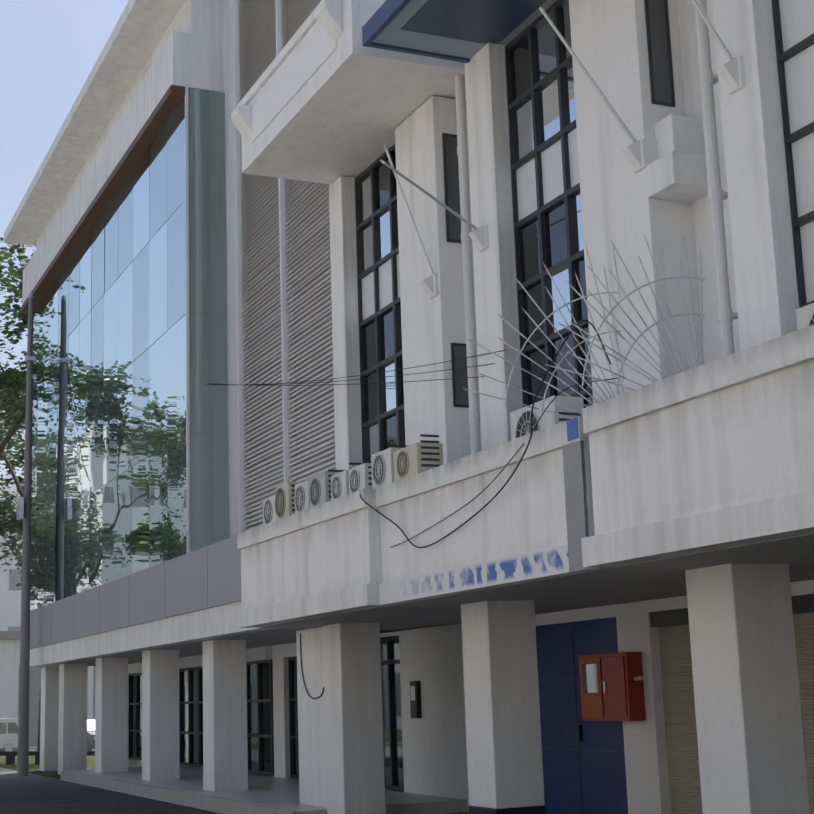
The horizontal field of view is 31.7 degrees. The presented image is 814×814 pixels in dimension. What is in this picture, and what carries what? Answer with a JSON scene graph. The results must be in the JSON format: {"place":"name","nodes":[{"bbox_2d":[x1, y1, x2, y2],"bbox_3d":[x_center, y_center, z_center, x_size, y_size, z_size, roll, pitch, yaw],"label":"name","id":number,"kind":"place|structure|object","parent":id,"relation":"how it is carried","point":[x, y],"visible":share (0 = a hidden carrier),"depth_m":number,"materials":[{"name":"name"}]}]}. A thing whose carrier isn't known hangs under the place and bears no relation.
{"place":"outdoors","nodes":[
{"label":"outdoors","id":0,"kind":"place"},
{"bbox_2d":[0,440,24,586],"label":"tree","id":1,"kind":"object","parent":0,"point":[3,507],"depth_m":53.94,"materials":[{"name":"green plant"}]},
{"bbox_2d":[0,424,24,491],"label":"tree","id":2,"kind":"object","parent":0,"point":[9,452],"depth_m":57.41,"materials":[{"name":"green plant"}]},
{"bbox_2d":[0,246,35,471],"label":"tree","id":3,"kind":"object","parent":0,"point":[11,414],"depth_m":53.21,"materials":[{"name":"green plant"}]},
{"bbox_2d":[0,237,40,750],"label":"tree","id":4,"kind":"object","parent":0,"point":[17,378],"depth_m":47.72,"materials":[{"name":"green plant"}]},
{"bbox_2d":[0,748,94,779],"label":"verge grass","id":5,"kind":"structure","parent":0,"point":[34,769],"depth_m":38.06,"materials":[{"name":"green plant"}]},
{"bbox_2d":[16,293,34,775],"bbox_3d":[-9.164,2.877,34.367,0.350,11.620,0.400,3,-12,-24],"label":"utility pole","id":6,"kind":"object","parent":5,"relation":"on","point":[24,508],"visible":0.92,"depth_m":34.12,"materials":[{"name":"metal"}]},
{"bbox_2d":[0,751,94,764],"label":"rail fence","id":7,"kind":"object","parent":5,"relation":"on","point":[10,756],"visible":0.15,"depth_m":39.85,"materials":[{"name":"brown wood"}]},
{"bbox_2d":[87,718,94,750],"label":"vehicle","id":8,"kind":"object","parent":5,"relation":"on","point":[91,736],"depth_m":69.53,"materials":[{"name":"grey paint"}]},
{"bbox_2d":[0,0,128,750],"label":"sky","id":9,"kind":"structure","parent":0,"point":[49,49],"materials":[{"name":"blue"}]},
{"bbox_2d":[0,767,220,813],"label":"road","id":10,"kind":"structure","parent":0,"point":[32,794],"depth_m":24.32,"materials":[{"name":"grey asphalt"}]},
{"bbox_2d":[30,86,229,610],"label":"glass facade","id":11,"kind":"structure","parent":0,"point":[130,456],"depth_m":26.48,"materials":[{"name":"blue glass"}]},
{"bbox_2d":[128,642,298,779],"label":"glass block wall","id":12,"kind":"structure","parent":0,"point":[272,724],"depth_m":27.17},
{"bbox_2d":[4,0,439,790],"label":"building","id":13,"kind":"structure","parent":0,"point":[152,62],"depth_m":26.72,"materials":[{"name":"white concrete"}]},
{"bbox_2d":[380,625,445,791],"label":"block","id":14,"kind":"structure","parent":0,"point":[405,630],"depth_m":21.59,"materials":[{"name":"white paint"}]},
{"bbox_3d":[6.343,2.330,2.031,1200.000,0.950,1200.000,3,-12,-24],"label":"ground","id":15,"kind":"structure","parent":0,"visible":0},
{"bbox_2d":[0,718,17,750],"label":"white minibus","id":16,"kind":"object","parent":15,"relation":"on","point":[4,746],"depth_m":74.93,"materials":[{"name":"white paint"}]},
{"bbox_2d":[0,485,20,496],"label":"white building","id":17,"kind":"structure","parent":15,"relation":"on","point":[11,490],"depth_m":162.11,"materials":[{"name":"grey"}]},
{"bbox_2d":[0,497,22,630],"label":"white building","id":18,"kind":"structure","parent":15,"relation":"on","point":[11,595],"depth_m":106.49,"materials":[{"name":"grey"}]},
{"bbox_2d":[0,631,95,747],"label":"building","id":19,"kind":"structure","parent":15,"relation":"on","point":[13,683],"depth_m":86.22,"materials":[{"name":"grey"}]},
{"bbox_2d":[137,760,273,776],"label":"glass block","id":20,"kind":"structure","parent":15,"relation":"on","point":[139,762],"depth_m":31.72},
{"bbox_2d":[61,766,468,813],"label":"walkway floor","id":21,"kind":"structure","parent":15,"relation":"on","point":[261,794],"depth_m":21.81,"materials":[{"name":"concrete"}]},
{"bbox_2d":[296,563,809,813],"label":"pillars","id":22,"kind":"structure","parent":21,"relation":"on","point":[750,741],"depth_m":14.18,"materials":[{"name":"paint"}]},
{"bbox_2d":[300,633,323,698],"bbox_3d":[-1.254,3.425,18.994,0.020,0.878,0.913,3,-12,-24],"label":"cable","id":23,"kind":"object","parent":22,"relation":"attached to","point":[302,673],"depth_m":19.28,"materials":[{"name":"black rubber"}]},
{"bbox_2d":[380,579,813,813],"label":"wall","id":24,"kind":"structure","parent":15,"relation":"on","point":[649,764],"depth_m":16.48,"materials":[{"name":"white paint"}]},
{"bbox_2d":[410,681,420,717],"bbox_3d":[0.117,4.173,20.430,0.078,0.520,0.220,3,-12,-24],"label":"intercom box","id":25,"kind":"object","parent":24,"relation":"attached to","point":[415,699],"visible":1,"depth_m":20.37,"materials":[{"name":"grey plastic"}]},
{"bbox_2d":[237,324,813,627],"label":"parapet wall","id":26,"kind":"structure","parent":24,"relation":"on","point":[654,490],"depth_m":11.35,"materials":[{"name":"paint"}]},
{"bbox_2d":[262,494,275,524],"bbox_3d":[-1.617,1.337,18.194,0.299,0.445,0.583,3,-12,-24],"label":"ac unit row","id":27,"kind":"object","parent":26,"relation":"on","point":[269,513],"visible":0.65,"depth_m":18.16,"materials":[{"name":"grey metal"}]},
{"bbox_2d":[274,482,301,519],"bbox_3d":[-1.425,1.190,17.577,0.267,0.480,0.471,3,-12,-24],"label":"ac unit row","id":28,"kind":"object","parent":26,"relation":"on","point":[284,504],"visible":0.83,"depth_m":17.42,"materials":[{"name":"grey metal"}]},
{"bbox_2d":[294,480,309,513],"bbox_3d":[-1.139,1.103,17.099,0.288,0.445,0.463,3,-12,-24],"label":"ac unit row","id":29,"kind":"object","parent":26,"relation":"on","point":[301,500],"visible":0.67,"depth_m":17.02,"materials":[{"name":"grey"}]},
{"bbox_2d":[309,469,344,507],"bbox_3d":[-0.911,0.984,16.537,0.303,0.445,0.523,3,-12,-24],"label":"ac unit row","id":30,"kind":"object","parent":26,"relation":"on","point":[319,489],"visible":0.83,"depth_m":16.38,"materials":[{"name":"grey metal"}]},
{"bbox_2d":[331,462,362,499],"bbox_3d":[-0.655,0.881,16.061,0.281,0.445,0.463,3,-12,-24],"label":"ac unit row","id":31,"kind":"object","parent":26,"relation":"on","point":[340,484],"visible":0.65,"depth_m":15.94,"materials":[{"name":"grey metal"}]},
{"bbox_2d":[349,455,371,493],"bbox_3d":[-0.424,0.786,15.627,0.307,0.445,0.463,3,-12,-24],"label":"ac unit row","id":32,"kind":"object","parent":26,"relation":"on","point":[360,477],"visible":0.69,"depth_m":15.46,"materials":[{"name":"grey metal"}]},
{"bbox_2d":[371,445,406,488],"bbox_3d":[-0.155,0.665,15.064,0.286,0.445,0.523,3,-12,-24],"label":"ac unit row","id":33,"kind":"object","parent":26,"relation":"on","point":[382,462],"visible":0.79,"depth_m":14.95,"materials":[{"name":"grey"}]},
{"bbox_2d":[393,434,442,481],"bbox_3d":[0.105,0.549,14.523,0.304,0.445,0.583,3,-12,-24],"label":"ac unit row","id":34,"kind":"object","parent":26,"relation":"on","point":[417,458],"visible":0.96,"depth_m":14.30,"materials":[{"name":"grey metal"}]},
{"bbox_2d":[455,75,480,454],"bbox_3d":[0.722,-1.427,16.267,0.184,4.960,0.140,3,-12,-24],"label":"drainpipe","id":35,"kind":"object","parent":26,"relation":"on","point":[470,322],"visible":0.79,"depth_m":16.25,"materials":[{"name":"plastic"}]},
{"bbox_2d":[360,320,610,547],"bbox_3d":[0.781,0.401,13.567,1.278,1.776,3.814,3,-12,-24],"label":"drooping cable","id":36,"kind":"object","parent":26,"relation":"attached to","point":[500,490],"visible":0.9,"depth_m":12.35,"materials":[{"name":"black rubber"}]},
{"bbox_2d":[390,378,617,547],"bbox_3d":[0.894,0.549,13.431,1.162,1.259,2.880,3,-12,-24],"label":"thin cable","id":37,"kind":"object","parent":26,"relation":"attached to","point":[507,463],"visible":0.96,"depth_m":12.49,"materials":[{"name":"black rubber"}]},
{"bbox_2d":[463,242,623,417],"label":"metal spikes","id":38,"kind":"object","parent":26,"relation":"on","point":[563,358],"visible":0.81,"depth_m":12.88,"materials":[{"name":"grey metal"}]},
{"bbox_2d":[510,396,583,439],"bbox_3d":[1.342,0.276,13.762,0.339,0.600,0.863,3,-12,-24],"label":"air conditioner unit","id":39,"kind":"object","parent":26,"relation":"on","point":[520,420],"depth_m":13.53,"materials":[{"name":"grey metal"}]},
{"bbox_2d":[329,0,798,469],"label":"block upper walls","id":40,"kind":"structure","parent":26,"relation":"on","point":[622,212],"depth_m":13.56,"materials":[{"name":"paint"}]},
{"bbox_2d":[34,355,484,385],"bbox_3d":[-4.166,-0.801,25.400,0.009,5.109,21.530,4,-13,-27],"label":"service drop","id":41,"kind":"object","parent":40,"relation":"attached to","point":[326,384],"visible":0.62,"depth_m":18.90,"materials":[{"name":"black rubber"}]},
{"bbox_2d":[34,350,494,384],"bbox_3d":[-4.118,-0.928,25.309,0.009,5.139,21.780,4,-13,-27],"label":"service drop","id":42,"kind":"object","parent":40,"relation":"attached to","point":[322,382],"visible":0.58,"depth_m":18.74,"materials":[{"name":"black rubber"}]},
{"bbox_2d":[35,346,505,384],"bbox_3d":[-4.071,-1.054,25.218,0.009,5.169,22.030,4,-13,-27],"label":"service drop","id":43,"kind":"object","parent":40,"relation":"attached to","point":[348,376],"visible":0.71,"depth_m":18.12,"materials":[{"name":"black rubber"}]},
{"bbox_2d":[224,0,335,537],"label":"block louvre screen","id":44,"kind":"object","parent":40,"relation":"attached to","point":[279,304],"visible":0.4,"depth_m":22.87,"materials":[{"name":"grey metal"}]},
{"bbox_2d":[231,0,465,183],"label":"balcony","id":45,"kind":"structure","parent":40,"relation":"attached to","point":[329,98],"depth_m":17.70,"materials":[{"name":"white paint"}]},
{"bbox_2d":[384,144,438,298],"bbox_3d":[0.112,-2.202,16.959,0.784,1.829,0.180,3,-12,-24],"label":"flagpole","id":46,"kind":"object","parent":40,"relation":"attached to","point":[429,284],"visible":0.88,"depth_m":16.90,"materials":[{"name":"silver metal"}]},
{"bbox_2d":[380,160,488,251],"bbox_3d":[0.367,-2.184,15.558,1.407,0.891,0.180,3,-12,-24],"label":"flagpole","id":47,"kind":"object","parent":40,"relation":"attached to","point":[479,236],"visible":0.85,"depth_m":15.62,"materials":[{"name":"silver metal"}]},
{"bbox_2d":[362,0,556,62],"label":"canopy","id":48,"kind":"object","parent":40,"relation":"attached to","point":[464,31],"visible":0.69,"depth_m":15.44,"materials":[{"name":"blue"}]},
{"bbox_2d":[355,0,813,462],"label":"windows","id":49,"kind":"structure","parent":40,"relation":"attached to","point":[546,202],"depth_m":15.07,"materials":[{"name":"grey glass"}]},
{"bbox_2d":[539,7,657,172],"bbox_3d":[1.742,-2.868,12.951,1.167,1.424,0.180,3,-12,-24],"label":"flagpole","id":50,"kind":"object","parent":40,"relation":"attached to","point":[641,154],"visible":0.96,"depth_m":12.93,"materials":[{"name":"silver metal"}]},
{"bbox_2d":[646,114,707,202],"bbox_3d":[2.452,-2.259,12.845,0.480,0.720,0.420,3,-12,-24],"label":"block wall bracket shelf","id":51,"kind":"object","parent":40,"relation":"attached to","point":[676,170],"visible":0.85,"depth_m":12.78,"materials":[{"name":"white paint"}]},
{"bbox_2d":[691,0,745,94],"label":"flagpole","id":52,"kind":"object","parent":40,"relation":"attached to","point":[731,71],"visible":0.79,"depth_m":11.64,"materials":[{"name":"silver metal"}]},
{"bbox_2d":[545,234,704,393],"bbox_3d":[1.833,-0.721,11.943,1.642,1.737,0.130,3,-12,-24],"label":"spiked security barrier","id":53,"kind":"object","parent":26,"relation":"on","point":[628,317],"visible":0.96,"depth_m":12.01,"materials":[{"name":"grey metal"}]},
{"bbox_2d":[694,0,737,357],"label":"drainpipe","id":54,"kind":"object","parent":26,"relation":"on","point":[716,193],"visible":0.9,"depth_m":12.04,"materials":[{"name":"plastic"}]},
{"bbox_2d":[796,303,813,329],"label":"ac unit","id":55,"kind":"object","parent":26,"relation":"on","point":[804,316],"visible":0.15,"depth_m":10.27,"materials":[{"name":"grey"}]},
{"bbox_2d":[579,652,645,720],"bbox_3d":[2.245,3.056,15.637,0.240,0.720,1.100,3,-12,-24],"label":"hydrant cabinet","id":56,"kind":"object","parent":24,"relation":"attached to","point":[611,686],"visible":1,"depth_m":15.47,"materials":[{"name":"red metal"}]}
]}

